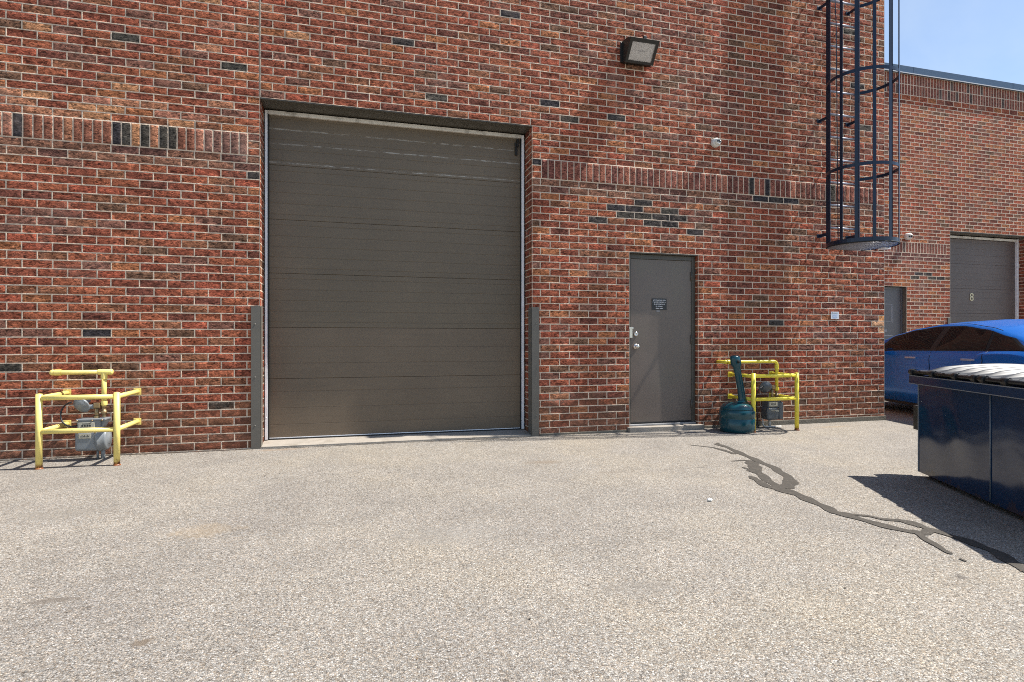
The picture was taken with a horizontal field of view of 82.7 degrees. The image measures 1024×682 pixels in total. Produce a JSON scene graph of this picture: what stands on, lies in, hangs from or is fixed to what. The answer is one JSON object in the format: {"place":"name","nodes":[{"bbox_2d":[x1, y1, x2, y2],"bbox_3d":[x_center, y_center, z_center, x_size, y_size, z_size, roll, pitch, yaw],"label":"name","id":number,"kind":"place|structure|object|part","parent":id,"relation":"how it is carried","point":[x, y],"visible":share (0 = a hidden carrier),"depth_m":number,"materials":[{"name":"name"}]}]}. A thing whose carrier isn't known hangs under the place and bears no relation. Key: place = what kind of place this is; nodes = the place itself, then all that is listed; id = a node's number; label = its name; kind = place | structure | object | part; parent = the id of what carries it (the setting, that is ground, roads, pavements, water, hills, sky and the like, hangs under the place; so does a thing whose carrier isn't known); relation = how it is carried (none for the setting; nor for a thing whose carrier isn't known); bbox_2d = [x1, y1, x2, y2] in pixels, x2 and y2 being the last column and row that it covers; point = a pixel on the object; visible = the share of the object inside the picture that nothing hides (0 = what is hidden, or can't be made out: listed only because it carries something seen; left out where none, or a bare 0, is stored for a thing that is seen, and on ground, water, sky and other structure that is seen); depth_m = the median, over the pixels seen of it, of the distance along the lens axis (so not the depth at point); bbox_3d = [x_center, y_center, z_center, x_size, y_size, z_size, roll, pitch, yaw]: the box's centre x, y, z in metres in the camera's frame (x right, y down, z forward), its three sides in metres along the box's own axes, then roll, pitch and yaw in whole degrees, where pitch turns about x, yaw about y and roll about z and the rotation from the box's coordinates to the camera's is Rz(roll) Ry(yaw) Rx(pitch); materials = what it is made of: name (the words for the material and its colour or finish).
{"place":"outdoors","nodes":[
{"label":"outdoors","id":0,"kind":"place"},
{"bbox_2d":[0,401,1023,681],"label":"ground","id":1,"kind":"structure","parent":0,"point":[554,559],"depth_m":3.02,"materials":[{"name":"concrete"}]},
{"bbox_2d":[34,388,140,469],"bbox_3d":[-4.051,0.828,5.595,0.683,0.705,0.579,0,0,-16],"label":"meter guard","id":2,"kind":"object","parent":1,"relation":"on","point":[115,429],"visible":0.94,"depth_m":5.37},
{"bbox_2d":[0,449,243,460],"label":"pavement joint","id":3,"kind":"object","parent":1,"relation":"on","point":[112,455],"visible":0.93,"depth_m":5.91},
{"bbox_2d":[268,437,512,448],"bbox_3d":[-1.226,1.158,6.645,3.030,0.001,0.039,0,0,-16],"label":"pavement joint","id":4,"kind":"object","parent":1,"relation":"on","point":[381,443],"visible":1,"depth_m":6.58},
{"bbox_2d":[261,429,531,448],"bbox_3d":[-1.291,1.184,6.882,3.058,0.152,0.425,0,0,-16],"label":"concrete threshold","id":5,"kind":"object","parent":1,"relation":"on","point":[286,443],"visible":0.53,"depth_m":6.75,"materials":[{"name":"grey concrete"}]},
{"bbox_2d":[0,0,885,459],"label":"brick building","id":6,"kind":"structure","parent":1,"relation":"on","point":[396,216],"depth_m":6.96,"materials":[{"name":"brick"}]},
{"bbox_2d":[49,369,113,458],"bbox_3d":[-4.218,0.733,5.692,0.562,0.914,0.218,0,0,-5],"label":"gas meter","id":7,"kind":"object","parent":6,"relation":"attached to","point":[98,441],"visible":0.91,"depth_m":5.65,"materials":[{"name":"grey metal"}]},
{"bbox_2d":[251,306,262,448],"bbox_3d":[-2.734,0.395,6.293,0.077,1.549,0.160,0,0,24],"label":"corner guard","id":8,"kind":"object","parent":6,"relation":"attached to","point":[256,377],"visible":0.86,"depth_m":6.25,"materials":[{"name":"paint"}]},
{"bbox_2d":[265,110,523,439],"bbox_3d":[-1.326,-0.733,6.994,3.040,3.785,0.150,0,0,-16],"label":"overhead door","id":9,"kind":"structure","parent":6,"relation":"in","point":[394,252],"depth_m":6.93,"materials":[{"name":"grey metal"}]},
{"bbox_2d":[528,307,538,435],"bbox_3d":[0.248,0.379,7.122,0.077,1.582,0.160,0,0,-55],"label":"corner guard","id":10,"kind":"object","parent":6,"relation":"attached to","point":[533,371],"visible":0.86,"depth_m":7.09,"materials":[{"name":"paint"}]},
{"bbox_2d":[620,36,659,66],"bbox_3d":[1.607,-3.660,7.333,0.419,0.299,0.263,0,0,-16],"label":"wall lamp","id":11,"kind":"object","parent":6,"relation":"attached to","point":[637,51],"visible":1,"depth_m":7.31,"materials":[{"name":"brown metal"}]},
{"bbox_2d":[652,298,666,311],"bbox_3d":[1.931,-0.471,7.633,0.216,0.170,0.007,0,0,-16],"label":"notice sign","id":12,"kind":"object","parent":6,"relation":"attached to","point":[658,304],"visible":1,"depth_m":7.63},
{"bbox_2d":[629,254,695,425],"bbox_3d":[1.963,-0.008,7.650,0.991,2.235,0.148,0,0,-16],"label":"service door","id":13,"kind":"structure","parent":6,"relation":"in","point":[662,343],"depth_m":7.65,"materials":[{"name":"paint"}]},
{"bbox_2d":[711,138,720,147],"bbox_3d":[2.720,-2.640,7.726,0.124,0.124,0.100,0,0,-16],"label":"security camera","id":14,"kind":"object","parent":6,"relation":"attached to","point":[715,142],"visible":1,"depth_m":7.70,"materials":[{"name":"white plastic"}]},
{"bbox_2d":[716,360,782,427],"bbox_3d":[3.187,0.718,7.753,0.900,0.944,0.195,0,0,-8],"label":"gas meter","id":15,"kind":"object","parent":6,"relation":"attached to","point":[771,410],"visible":0.95,"depth_m":7.75,"materials":[{"name":"grey metal"}]},
{"bbox_2d":[831,312,838,318],"bbox_3d":[4.605,-0.365,8.300,0.140,0.104,0.006,0,0,-16],"label":"notice sign","id":16,"kind":"object","parent":6,"relation":"attached to","point":[834,315],"depth_m":8.30,"materials":[{"name":"white plastic"}]},
{"bbox_2d":[817,0,899,250],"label":"caged ladder","id":17,"kind":"object","parent":6,"relation":"attached to","point":[856,241],"visible":1,"depth_m":7.62,"materials":[{"name":"metal"}]},
{"bbox_2d":[719,355,754,433],"bbox_3d":[2.886,0.669,7.464,0.438,0.973,0.440,0,0,-16],"label":"ash receptacle","id":18,"kind":"object","parent":1,"relation":"on","point":[738,416],"visible":1,"depth_m":7.33,"materials":[{"name":"teal plastic"}]},
{"bbox_2d":[728,371,799,432],"bbox_3d":[3.319,0.792,7.680,0.728,0.775,0.509,0,0,-16],"label":"meter guard","id":19,"kind":"object","parent":1,"relation":"on","point":[753,399],"visible":0.82,"depth_m":7.49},
{"bbox_2d":[694,443,1023,571],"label":"crack sealant","id":20,"kind":"object","parent":1,"relation":"on","point":[789,482],"visible":1,"depth_m":3.90,"materials":[{"name":"black asphalt"}]},
{"bbox_2d":[884,62,1023,339],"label":"brick building","id":21,"kind":"structure","parent":1,"relation":"on","point":[958,257],"depth_m":13.51,"materials":[{"name":"brick"}]},
{"bbox_2d":[884,286,901,339],"bbox_3d":[8.356,-0.083,13.141,1.220,2.686,0.145,0,0,-16],"label":"service door","id":22,"kind":"structure","parent":21,"relation":"in","point":[892,295],"depth_m":13.15,"materials":[{"name":"grey metal"}]},
{"bbox_2d":[904,233,912,239],"bbox_3d":[8.912,-2.350,13.046,0.155,0.155,0.138,0,0,-16],"label":"security camera","id":23,"kind":"object","parent":21,"relation":"attached to","point":[908,236],"visible":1,"depth_m":13.03,"materials":[{"name":"white plastic"}]},
{"bbox_2d":[950,235,1018,322],"bbox_3d":[11.278,-0.690,14.116,2.537,3.700,0.150,0,0,-16],"label":"overhead door","id":24,"kind":"structure","parent":21,"relation":"in","point":[984,271],"depth_m":14.14,"materials":[{"name":"grey metal"}]},
{"bbox_2d":[884,319,1023,404],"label":"parked car","id":25,"kind":"object","parent":1,"relation":"on","point":[964,343],"visible":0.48,"depth_m":8.35,"materials":[{"name":"blue metal"}]},
{"bbox_3d":[6.258,-0.020,9.180,0.183,0.359,1.266,0,0,0],"label":"side window","id":26,"kind":"part","parent":25,"relation":"part of","materials":[{"name":"black glass"}]},
{"bbox_3d":[6.263,-0.040,8.066,0.194,0.315,0.824,0,0,0],"label":"side window","id":27,"kind":"part","parent":25,"relation":"part of","materials":[{"name":"black glass"}]},
{"bbox_3d":[6.286,0.011,7.322,0.123,0.230,0.630,0,0,0],"label":"quarter window","id":28,"kind":"part","parent":25,"relation":"part of","materials":[{"name":"black glass"}]},
{"bbox_2d":[908,363,1023,516],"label":"dumpster","id":29,"kind":"object","parent":1,"relation":"on","point":[968,422],"visible":1,"depth_m":4.24,"materials":[{"name":"metal"}]},
{"bbox_2d":[884,0,1023,84],"label":"sky","id":30,"kind":"structure","parent":0,"point":[975,38],"materials":[{"name":"blue"}]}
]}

